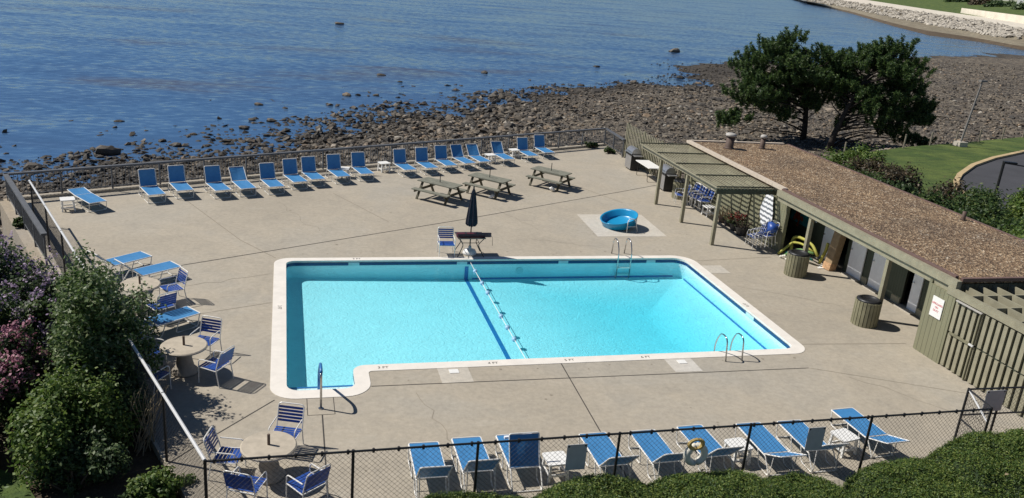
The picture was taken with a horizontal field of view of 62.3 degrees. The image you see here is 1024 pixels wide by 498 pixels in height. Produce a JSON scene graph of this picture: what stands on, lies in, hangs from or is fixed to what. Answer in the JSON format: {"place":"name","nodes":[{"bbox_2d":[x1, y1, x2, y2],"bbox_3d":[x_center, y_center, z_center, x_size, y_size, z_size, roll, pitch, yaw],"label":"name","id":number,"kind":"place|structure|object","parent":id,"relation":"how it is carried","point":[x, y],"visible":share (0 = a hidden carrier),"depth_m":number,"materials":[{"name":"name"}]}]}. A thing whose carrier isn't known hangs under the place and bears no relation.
{"place":"outdoors","nodes":[
{"label":"outdoors","id":0,"kind":"place"},
{"bbox_2d":[0,469,34,497],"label":"garden lawn","id":1,"kind":"structure","parent":0,"point":[8,479],"depth_m":15.91,"materials":[{"name":"green plant"}]},
{"bbox_2d":[0,409,180,497],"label":"garden ground","id":2,"kind":"structure","parent":0,"point":[149,459],"depth_m":16.59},
{"bbox_2d":[0,315,53,425],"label":"flowering shrub","id":3,"kind":"object","parent":2,"relation":"on","point":[19,370],"visible":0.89,"depth_m":17.38,"materials":[{"name":"pink plant"}]},
{"bbox_2d":[0,284,56,373],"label":"flowering shrub","id":4,"kind":"object","parent":2,"relation":"on","point":[37,308],"visible":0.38,"depth_m":18.74,"materials":[{"name":"plant"}]},
{"bbox_2d":[0,230,64,315],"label":"flowering shrub","id":5,"kind":"object","parent":2,"relation":"on","point":[28,279],"visible":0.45,"depth_m":20.60,"materials":[{"name":"purple plant"}]},
{"bbox_2d":[3,354,142,495],"bbox_3d":[-8.668,3.296,16.759,2.497,2.406,3.234,0,20,-15],"label":"leafy shrub","id":6,"kind":"object","parent":2,"relation":"on","point":[44,431],"visible":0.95,"depth_m":16.37,"materials":[{"name":"green plant"}]},
{"bbox_2d":[18,423,132,497],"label":"leafy shrub","id":7,"kind":"object","parent":2,"relation":"on","point":[81,465],"visible":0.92,"depth_m":15.91,"materials":[{"name":"green plant"}]},
{"bbox_2d":[30,256,167,344],"bbox_3d":[-10.278,1.609,20.640,3.295,2.878,3.754,18,23,33],"label":"leafy shrub","id":8,"kind":"object","parent":2,"relation":"on","point":[140,313],"visible":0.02,"depth_m":21.45,"materials":[{"name":"green plant"}]},
{"bbox_2d":[34,239,166,383],"bbox_3d":[-9.084,1.801,18.621,2.718,3.709,3.825,0,20,-15],"label":"leafy shrub","id":9,"kind":"object","parent":2,"relation":"on","point":[91,332],"visible":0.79,"depth_m":17.91,"materials":[{"name":"green plant"}]},
{"bbox_2d":[92,355,153,434],"bbox_3d":[-8.274,3.102,18.060,1.317,1.750,2.005,0,20,-15],"label":"leafy shrub","id":10,"kind":"object","parent":2,"relation":"on","point":[131,385],"visible":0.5,"depth_m":17.75,"materials":[{"name":"green plant"}]},
{"bbox_2d":[130,378,168,455],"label":"dry stems","id":11,"kind":"object","parent":2,"relation":"on","point":[139,438],"visible":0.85,"depth_m":17.37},
{"bbox_2d":[126,465,199,497],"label":"leafy shrub","id":12,"kind":"object","parent":2,"relation":"on","point":[154,483],"visible":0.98,"depth_m":15.77,"materials":[{"name":"green plant"}]},
{"bbox_2d":[421,489,531,497],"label":"hedge bush","id":13,"kind":"object","parent":2,"relation":"on","point":[462,494],"visible":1,"depth_m":15.70,"materials":[{"name":"green plant"}]},
{"bbox_2d":[532,470,659,497],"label":"hedge bush","id":14,"kind":"object","parent":2,"relation":"on","point":[604,485],"visible":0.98,"depth_m":16.03,"materials":[{"name":"green plant"}]},
{"bbox_2d":[646,467,786,497],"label":"hedge bush","id":15,"kind":"object","parent":2,"relation":"on","point":[721,484],"visible":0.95,"depth_m":16.32,"materials":[{"name":"green plant"}]},
{"bbox_2d":[765,469,854,497],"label":"hedge bush","id":16,"kind":"object","parent":2,"relation":"on","point":[793,484],"visible":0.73,"depth_m":16.89,"materials":[{"name":"green plant"}]},
{"bbox_2d":[841,456,983,497],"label":"hedge bush","id":17,"kind":"object","parent":2,"relation":"on","point":[914,477],"visible":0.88,"depth_m":17.21,"materials":[{"name":"green plant"}]},
{"bbox_2d":[924,427,1023,497],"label":"hedge bush","id":18,"kind":"object","parent":2,"relation":"on","point":[986,461],"visible":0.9,"depth_m":17.51,"materials":[{"name":"green plant"}]},
{"bbox_2d":[0,0,1023,182],"bbox_3d":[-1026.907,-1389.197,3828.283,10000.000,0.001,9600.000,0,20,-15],"label":"sea","id":19,"kind":"structure","parent":0,"point":[157,69],"depth_m":107.07,"materials":[{"name":"liquid"}]},
{"bbox_2d":[0,52,1023,246],"bbox_3d":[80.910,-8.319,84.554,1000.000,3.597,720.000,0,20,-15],"label":"rocky shore","id":20,"kind":"structure","parent":0,"point":[1006,61],"depth_m":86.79,"materials":[{"name":"stone"}]},
{"bbox_2d":[0,143,621,289],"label":"seawall","id":21,"kind":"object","parent":20,"relation":"on","point":[22,238],"visible":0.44,"depth_m":32.10,"materials":[{"name":"concrete"}]},
{"bbox_2d":[4,128,605,199],"bbox_3d":[-6.574,-4.472,40.683,31.036,1.035,0.160,-10,24,-38],"label":"sea railing","id":22,"kind":"object","parent":21,"relation":"on","point":[237,157],"visible":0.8,"depth_m":37.52,"materials":[{"name":"metal"}]},
{"bbox_2d":[714,25,854,139],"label":"pine tree","id":23,"kind":"object","parent":20,"relation":"on","point":[793,74],"visible":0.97,"depth_m":67.59,"materials":[{"name":"green plant"}]},
{"bbox_2d":[819,142,888,168],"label":"bank shrub","id":24,"kind":"object","parent":20,"relation":"on","point":[864,152],"visible":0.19,"depth_m":48.51,"materials":[{"name":"green plant"}]},
{"bbox_2d":[818,33,940,150],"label":"pine tree","id":25,"kind":"object","parent":20,"relation":"on","point":[901,81],"visible":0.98,"depth_m":66.62,"materials":[{"name":"green plant"}]},
{"bbox_2d":[1001,185,1023,221],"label":"bank shrub","id":26,"kind":"object","parent":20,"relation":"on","point":[1017,203],"visible":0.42,"depth_m":38.22,"materials":[{"name":"green plant"}]},
{"bbox_2d":[9,145,1023,497],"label":"pool deck","id":27,"kind":"structure","parent":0,"point":[183,233],"depth_m":23.62,"materials":[{"name":"concrete"}]},
{"bbox_2d":[2,173,47,265],"bbox_3d":[-16.402,-1.143,28.482,0.160,1.035,7.600,-9,24,-36],"label":"sea railing","id":28,"kind":"object","parent":27,"relation":"on","point":[33,225],"visible":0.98,"depth_m":27.87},
{"bbox_2d":[67,187,106,211],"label":"sun lounger","id":29,"kind":"object","parent":27,"relation":"on","point":[85,195],"visible":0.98,"depth_m":31.45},
{"bbox_2d":[28,180,206,497],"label":"chain link fence","id":30,"kind":"object","parent":27,"relation":"on","point":[165,399],"visible":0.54,"depth_m":17.07,"materials":[{"name":"black metal"}]},
{"bbox_2d":[86,250,151,276],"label":"sun lounger","id":31,"kind":"object","parent":27,"relation":"on","point":[132,257],"visible":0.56,"depth_m":25.89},
{"bbox_2d":[121,276,160,311],"bbox_3d":[-10.257,1.185,23.383,1.070,0.955,1.070,0,20,-15],"label":"patio table","id":32,"kind":"object","parent":27,"relation":"on","point":[149,282],"visible":0.67,"depth_m":23.30,"materials":[{"name":"stone"}]},
{"bbox_2d":[114,259,181,282],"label":"sun lounger","id":33,"kind":"object","parent":27,"relation":"on","point":[162,267],"visible":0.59,"depth_m":25.30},
{"bbox_2d":[138,168,165,203],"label":"sun lounger","id":34,"kind":"object","parent":27,"relation":"on","point":[147,178],"visible":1,"depth_m":33.17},
{"bbox_2d":[134,306,199,339],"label":"sun lounger","id":35,"kind":"object","parent":27,"relation":"on","point":[174,315],"visible":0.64,"depth_m":22.35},
{"bbox_2d":[159,267,187,301],"bbox_3d":[-9.593,1.044,24.029,0.653,0.916,0.567,-14,26,-43],"label":"patio chair","id":36,"kind":"object","parent":27,"relation":"on","point":[168,288],"visible":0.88,"depth_m":24.03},
{"bbox_2d":[167,165,193,198],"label":"sun lounger","id":37,"kind":"object","parent":27,"relation":"on","point":[176,175],"visible":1,"depth_m":34.03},
{"bbox_2d":[160,336,207,377],"bbox_3d":[-7.800,2.503,20.165,1.070,0.955,1.070,0,20,-15],"label":"patio table","id":38,"kind":"object","parent":27,"relation":"on","point":[183,349],"visible":0.96,"depth_m":20.06,"materials":[{"name":"stone"}]},
{"bbox_2d":[190,315,221,358],"bbox_3d":[-7.619,2.218,21.109,0.567,0.916,0.653,8,19,8],"label":"patio chair","id":39,"kind":"object","parent":27,"relation":"on","point":[211,342],"visible":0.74,"depth_m":21.26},
{"bbox_2d":[198,345,234,387],"bbox_3d":[-6.936,2.689,19.910,0.653,0.916,0.567,11,20,17],"label":"patio chair","id":40,"kind":"object","parent":27,"relation":"on","point":[222,359],"visible":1,"depth_m":19.80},
{"bbox_2d":[204,165,230,198],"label":"sun lounger","id":41,"kind":"object","parent":27,"relation":"on","point":[212,175],"visible":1,"depth_m":34.47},
{"bbox_2d":[203,426,246,480],"bbox_3d":[-5.588,3.976,16.500,0.653,0.916,0.567,5,19,-1],"label":"patio chair","id":42,"kind":"object","parent":27,"relation":"on","point":[228,453],"visible":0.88,"depth_m":16.47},
{"bbox_2d":[228,166,256,196],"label":"sun lounger","id":43,"kind":"object","parent":27,"relation":"on","point":[237,172],"visible":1,"depth_m":35.14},
{"bbox_2d":[223,466,267,497],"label":"patio chair","id":44,"kind":"object","parent":27,"relation":"on","point":[238,483],"visible":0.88,"depth_m":15.37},
{"bbox_2d":[240,431,296,484],"bbox_3d":[-4.739,4.023,16.513,1.070,0.955,1.070,0,20,-15],"label":"patio table","id":45,"kind":"object","parent":27,"relation":"on","point":[267,443],"visible":0.87,"depth_m":16.42,"materials":[{"name":"stone"}]},
{"bbox_2d":[258,162,284,194],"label":"sun lounger","id":46,"kind":"object","parent":27,"relation":"on","point":[267,170],"visible":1,"depth_m":35.64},
{"bbox_2d":[268,402,304,458],"bbox_3d":[-4.647,3.728,17.464,0.567,0.916,0.653,6,19,4],"label":"patio chair","id":47,"kind":"object","parent":27,"relation":"on","point":[296,432],"visible":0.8,"depth_m":17.62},
{"bbox_2d":[281,158,307,189],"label":"sun lounger","id":48,"kind":"object","parent":27,"relation":"on","point":[290,168],"visible":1,"depth_m":36.61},
{"bbox_2d":[286,463,330,497],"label":"patio chair","id":49,"kind":"object","parent":27,"relation":"on","point":[311,483],"visible":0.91,"depth_m":15.70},
{"bbox_2d":[300,156,325,186],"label":"sun lounger","id":50,"kind":"object","parent":27,"relation":"on","point":[308,164],"visible":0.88,"depth_m":37.26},
{"bbox_2d":[325,154,350,183],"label":"sun lounger","id":51,"kind":"object","parent":27,"relation":"on","point":[333,163],"visible":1,"depth_m":38.04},
{"bbox_2d":[350,152,373,180],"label":"sun lounger","id":52,"kind":"object","parent":27,"relation":"on","point":[357,160],"visible":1,"depth_m":38.85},
{"bbox_2d":[391,148,416,176],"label":"sun lounger","id":53,"kind":"object","parent":27,"relation":"on","point":[399,158],"visible":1,"depth_m":40.17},
{"bbox_2d":[413,147,438,174],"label":"sun lounger","id":54,"kind":"object","parent":27,"relation":"on","point":[421,154],"visible":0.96,"depth_m":40.87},
{"bbox_2d":[408,441,452,497],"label":"sun lounger","id":55,"kind":"object","parent":27,"relation":"on","point":[431,462],"visible":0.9,"depth_m":16.90,"materials":[{"name":"fabric"}]},
{"bbox_2d":[411,174,467,205],"bbox_3d":[-3.080,-2.655,36.147,1.820,1.142,1.590,15,21,27],"label":"picnic table","id":56,"kind":"object","parent":27,"relation":"on","point":[432,182],"visible":1,"depth_m":35.98,"materials":[{"name":"grey wood"}]},
{"bbox_2d":[433,145,457,172],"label":"sun lounger","id":57,"kind":"object","parent":27,"relation":"on","point":[441,154],"visible":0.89,"depth_m":41.66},
{"bbox_2d":[437,367,473,382],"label":"pale slab","id":58,"kind":"structure","parent":27,"relation":"on","point":[462,375],"depth_m":21.27,"materials":[{"name":"concrete"}]},
{"bbox_2d":[462,186,477,255],"bbox_3d":[-1.408,-1.007,29.632,0.520,2.500,0.512,0,20,-15],"label":"patio umbrella","id":59,"kind":"object","parent":27,"relation":"on","point":[471,219],"visible":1,"depth_m":29.48,"materials":[{"name":"blue fabric"}]},
{"bbox_2d":[451,436,500,491],"bbox_3d":[-0.759,4.178,17.114,0.652,0.912,1.706,0,20,-15],"label":"sun lounger","id":60,"kind":"object","parent":27,"relation":"on","point":[469,453],"visible":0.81,"depth_m":17.20,"materials":[{"name":"fabric"}]},
{"bbox_2d":[462,169,515,199],"bbox_3d":[-1.005,-2.998,37.676,1.820,1.142,1.590,15,21,27],"label":"picnic table","id":61,"kind":"object","parent":27,"relation":"on","point":[481,177],"visible":1,"depth_m":37.52,"materials":[{"name":"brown wood"}]},
{"bbox_2d":[495,432,542,492],"bbox_3d":[0.155,4.100,17.413,0.652,1.017,1.574,0,20,-15],"label":"sun lounger","id":62,"kind":"object","parent":27,"relation":"on","point":[521,447],"visible":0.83,"depth_m":17.05,"materials":[{"name":"fabric"}]},
{"bbox_2d":[270,255,804,398],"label":"swimming pool","id":63,"kind":"structure","parent":27,"relation":"in","point":[350,323],"depth_m":27.03,"materials":[{"name":"liquid"}]},
{"bbox_2d":[526,165,574,191],"bbox_3d":[1.829,-3.496,39.847,1.820,1.142,1.590,15,21,27],"label":"picnic table","id":64,"kind":"object","parent":27,"relation":"on","point":[550,171],"visible":1,"depth_m":39.72,"materials":[{"name":"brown wood"}]},
{"bbox_2d":[541,451,568,483],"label":"side table","id":65,"kind":"object","parent":27,"relation":"on","point":[549,461],"visible":0.67,"depth_m":17.31,"materials":[{"name":"white plastic"}]},
{"bbox_2d":[123,184,1003,496],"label":"deck joint","id":66,"kind":"object","parent":27,"relation":"on","point":[465,382],"visible":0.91,"depth_m":22.76,"materials":[{"name":"concrete"}]},
{"bbox_2d":[203,407,992,497],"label":"chain link fence","id":67,"kind":"object","parent":27,"relation":"on","point":[541,439],"visible":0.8,"depth_m":16.43,"materials":[{"name":"black metal"}]},
{"bbox_2d":[565,444,587,469],"bbox_3d":[1.229,3.985,16.217,0.400,0.560,0.020,0,20,-15],"label":"metal plate","id":68,"kind":"object","parent":67,"relation":"attached to","point":[576,457],"visible":1,"depth_m":16.21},
{"bbox_2d":[683,438,707,465],"bbox_3d":[3.663,4.015,16.830,0.523,0.671,0.171,0,20,-15],"label":"life ring","id":69,"kind":"object","parent":67,"relation":"hanging from","point":[700,445],"visible":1,"depth_m":16.77,"materials":[{"name":"white plastic"}]},
{"bbox_2d":[804,427,825,450],"bbox_3d":[6.285,3.935,17.555,0.400,0.540,0.020,0,20,-15],"label":"metal plate","id":70,"kind":"object","parent":67,"relation":"attached to","point":[815,438],"visible":1,"depth_m":17.55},
{"bbox_2d":[578,432,638,478],"bbox_3d":[1.979,4.235,17.695,0.652,0.880,1.742,-1,20,-16],"label":"sun lounger","id":71,"kind":"object","parent":27,"relation":"on","point":[604,450],"visible":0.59,"depth_m":17.79,"materials":[{"name":"fabric"}]},
{"bbox_2d":[577,214,666,236],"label":"pale slab","id":72,"kind":"structure","parent":27,"relation":"on","point":[645,226],"depth_m":34.40,"materials":[{"name":"concrete"}]},
{"bbox_2d":[600,209,637,230],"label":"paddling pool","id":73,"kind":"structure","parent":72,"relation":"on","point":[615,219],"depth_m":34.88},
{"bbox_2d":[625,145,642,170],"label":"barbecue grill","id":74,"kind":"object","parent":27,"relation":"on","point":[633,154],"visible":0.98,"depth_m":44.42,"materials":[{"name":"grey metal"}]},
{"bbox_2d":[623,123,683,178],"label":"slatted fence","id":75,"kind":"object","parent":27,"relation":"on","point":[644,137],"visible":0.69,"depth_m":44.82,"materials":[{"name":"green paint"}]},
{"bbox_2d":[628,429,684,480],"bbox_3d":[3.104,4.237,17.976,0.652,0.880,1.742,-1,20,-16],"label":"sun lounger","id":76,"kind":"object","parent":27,"relation":"on","point":[654,456],"visible":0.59,"depth_m":18.08,"materials":[{"name":"fabric"}]},
{"bbox_2d":[657,164,677,190],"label":"barbecue grill","id":77,"kind":"object","parent":27,"relation":"on","point":[669,175],"visible":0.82,"depth_m":40.77,"materials":[{"name":"grey metal"}]},
{"bbox_2d":[664,358,701,371],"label":"pale slab","id":78,"kind":"structure","parent":27,"relation":"on","point":[690,365],"depth_m":22.89,"materials":[{"name":"concrete"}]},
{"bbox_2d":[640,142,776,244],"bbox_3d":[8.064,-2.543,36.665,2.700,2.405,7.975,0,20,-15],"label":"pergola","id":79,"kind":"object","parent":27,"relation":"on","point":[705,178],"visible":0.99,"depth_m":35.48,"materials":[{"name":"green paint"}]},
{"bbox_2d":[760,195,773,224],"bbox_3d":[10.165,-1.581,33.751,0.050,1.381,0.930,0,20,-15],"label":"white sheet","id":80,"kind":"object","parent":79,"relation":"hanging from","point":[766,211],"visible":0.75,"depth_m":33.77,"materials":[{"name":"fabric"}]},
{"bbox_2d":[676,424,743,471],"bbox_3d":[4.242,4.208,18.348,0.652,0.880,1.742,-1,20,-17],"label":"sun lounger","id":81,"kind":"object","parent":27,"relation":"on","point":[699,433],"visible":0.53,"depth_m":18.49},
{"bbox_2d":[721,437,752,467],"bbox_3d":[4.921,4.453,18.526,0.480,0.438,0.480,-2,20,-20],"label":"side table","id":82,"kind":"object","parent":27,"relation":"on","point":[733,444],"visible":0.51,"depth_m":18.43,"materials":[{"name":"white plastic"}]},
{"bbox_2d":[735,422,806,475],"bbox_3d":[5.644,4.330,18.645,0.652,0.689,1.886,0,20,-15],"label":"sun lounger","id":83,"kind":"object","parent":27,"relation":"on","point":[765,439],"visible":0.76,"depth_m":18.64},
{"bbox_2d":[783,249,809,277],"bbox_3d":[10.323,0.508,30.688,0.790,0.890,0.795,0,20,-15],"label":"litter bin","id":84,"kind":"object","parent":27,"relation":"on","point":[796,263],"visible":1,"depth_m":30.41,"materials":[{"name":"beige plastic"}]},
{"bbox_2d":[776,419,849,472],"bbox_3d":[6.664,4.242,18.932,0.652,0.837,1.784,0,20,-15],"label":"sun lounger","id":85,"kind":"object","parent":27,"relation":"on","point":[790,428],"visible":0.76,"depth_m":19.05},
{"bbox_2d":[822,231,845,270],"bbox_3d":[12.018,0.033,31.515,0.548,1.571,0.370,-3,20,-22],"label":"cardboard panel","id":86,"kind":"object","parent":27,"relation":"on","point":[830,262],"visible":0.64,"depth_m":31.43,"materials":[{"name":"brown cardboard"}]},
{"bbox_2d":[828,428,859,457],"bbox_3d":[7.541,4.418,19.293,0.480,0.438,0.480,-4,21,-26],"label":"side table","id":87,"kind":"object","parent":27,"relation":"on","point":[845,437],"visible":0.74,"depth_m":19.20,"materials":[{"name":"white plastic"}]},
{"bbox_2d":[850,294,881,328],"bbox_3d":[11.180,1.944,26.721,0.790,0.890,0.795,-10,24,-36],"label":"litter bin","id":88,"kind":"object","parent":27,"relation":"on","point":[866,311],"visible":1,"depth_m":26.46,"materials":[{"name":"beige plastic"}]},
{"bbox_2d":[830,407,909,457],"bbox_3d":[8.260,4.240,19.692,0.652,0.611,1.920,-1,20,-18],"label":"sun lounger","id":89,"kind":"object","parent":27,"relation":"on","point":[845,412],"visible":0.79,"depth_m":19.70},
{"bbox_2d":[954,388,992,438],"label":"gate","id":90,"kind":"structure","parent":27,"relation":"on","point":[970,391],"depth_m":19.40,"materials":[{"name":"black metal"}]},
{"bbox_2d":[940,285,1023,417],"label":"batten enclosure","id":91,"kind":"object","parent":27,"relation":"on","point":[984,346],"visible":0.96,"depth_m":22.87,"materials":[{"name":"green paint"}]},
{"bbox_2d":[958,386,1023,436],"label":"chain link fence","id":92,"kind":"object","parent":27,"relation":"on","point":[995,413],"visible":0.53,"depth_m":19.90,"materials":[{"name":"black metal"}]},
{"bbox_2d":[982,390,1006,411],"bbox_3d":[11.215,3.531,19.707,0.540,0.540,0.020,0,20,-15],"label":"metal plate","id":93,"kind":"object","parent":92,"relation":"attached to","point":[994,399],"visible":0.91,"depth_m":19.70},
{"bbox_2d":[684,140,1023,363],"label":"bath house","id":94,"kind":"structure","parent":0,"point":[898,242],"depth_m":29.88,"materials":[{"name":"wood"}]},
{"bbox_2d":[846,241,867,279],"bbox_3d":[12.541,0.086,30.705,0.105,1.960,0.810,0,20,-15],"label":"door","id":95,"kind":"structure","parent":94,"relation":"in","point":[858,252],"depth_m":30.80,"materials":[{"name":"metal"}]},
{"bbox_2d":[867,252,885,290],"bbox_3d":[12.842,0.483,29.624,0.106,1.960,0.710,0,20,-15],"label":"door","id":96,"kind":"structure","parent":94,"relation":"in","point":[877,268],"depth_m":29.78,"materials":[{"name":"metal"}]},
{"bbox_2d":[906,274,924,312],"bbox_3d":[13.325,1.130,27.860,0.105,1.960,0.430,0,20,-15],"label":"door","id":97,"kind":"structure","parent":94,"relation":"in","point":[918,281],"depth_m":27.95,"materials":[{"name":"metal"}]},
{"bbox_2d":[796,0,1023,49],"bbox_3d":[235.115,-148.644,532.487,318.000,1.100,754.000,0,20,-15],"label":"weed beach","id":98,"kind":"structure","parent":0,"point":[937,34],"depth_m":291.73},
{"bbox_2d":[801,0,1023,45],"bbox_3d":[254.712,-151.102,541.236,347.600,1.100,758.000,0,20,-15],"label":"beach","id":99,"kind":"structure","parent":0,"point":[950,31],"depth_m":313.63,"materials":[{"name":"sand"}]},
{"bbox_2d":[808,0,1023,39],"bbox_3d":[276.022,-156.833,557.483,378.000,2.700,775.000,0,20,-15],"label":"bank","id":100,"kind":"structure","parent":0,"point":[1012,37],"depth_m":367.09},
{"bbox_2d":[802,0,1023,39],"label":"riprap stones","id":101,"kind":"object","parent":100,"relation":"on","point":[991,29],"visible":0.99,"depth_m":347.01,"materials":[{"name":"stone"}]},
{"bbox_2d":[841,0,1023,27],"bbox_3d":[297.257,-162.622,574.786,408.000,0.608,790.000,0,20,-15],"label":"promenade","id":102,"kind":"structure","parent":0,"point":[1012,23],"depth_m":425.21,"materials":[{"name":"beige concrete"}]},
{"bbox_2d":[961,8,1023,22],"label":"shore wall","id":103,"kind":"structure","parent":102,"relation":"on","point":[1005,16],"depth_m":389.68,"materials":[{"name":"beige concrete"}]},
{"bbox_2d":[869,137,1023,196],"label":"lawn","id":104,"kind":"structure","parent":0,"point":[938,162],"depth_m":60.41,"materials":[{"name":"green plant"}]},
{"bbox_2d":[837,152,909,176],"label":"bank shrub","id":105,"kind":"object","parent":104,"relation":"on","point":[869,166],"visible":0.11,"depth_m":44.95,"materials":[{"name":"green plant"}]},
{"bbox_2d":[870,160,929,196],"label":"bank shrub","id":106,"kind":"object","parent":104,"relation":"on","point":[892,172],"visible":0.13,"depth_m":41.76,"materials":[{"name":"green plant"}]},
{"bbox_2d":[912,183,971,215],"bbox_3d":[18.115,-1.078,36.788,3.972,3.593,3.916,0,20,-15],"label":"bank shrub","id":107,"kind":"object","parent":104,"relation":"on","point":[947,203],"visible":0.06,"depth_m":36.51,"materials":[{"name":"green plant"}]},
{"bbox_2d":[919,173,973,203],"bbox_3d":[21.003,-1.858,40.277,4.002,3.248,3.241,0,20,-15],"label":"bank shrub","id":108,"kind":"object","parent":104,"relation":"on","point":[951,187],"visible":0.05,"depth_m":39.96,"materials":[{"name":"green plant"}]},
{"bbox_2d":[940,182,1015,225],"bbox_3d":[20.752,-1.275,37.966,3.253,3.499,4.811,10,20,15],"label":"bank shrub","id":109,"kind":"object","parent":104,"relation":"on","point":[982,200],"visible":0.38,"depth_m":37.10,"materials":[{"name":"green plant"}]},
{"bbox_2d":[981,207,1023,233],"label":"bank shrub","id":110,"kind":"object","parent":104,"relation":"on","point":[1000,224],"visible":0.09,"depth_m":35.03,"materials":[{"name":"green plant"}]},
{"bbox_2d":[870,0,1023,16],"bbox_3d":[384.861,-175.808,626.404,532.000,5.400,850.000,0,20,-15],"label":"lawn","id":111,"kind":"structure","parent":0,"point":[944,6],"depth_m":503.08,"materials":[{"name":"green plant"}]},
{"bbox_2d":[959,153,1023,211],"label":"car park","id":112,"kind":"structure","parent":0,"point":[987,175],"depth_m":55.45,"materials":[{"name":"asphalt"}]},
{"bbox_2d":[953,150,1023,192],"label":"kerb","id":113,"kind":"structure","parent":112,"relation":"on","point":[965,170],"depth_m":59.14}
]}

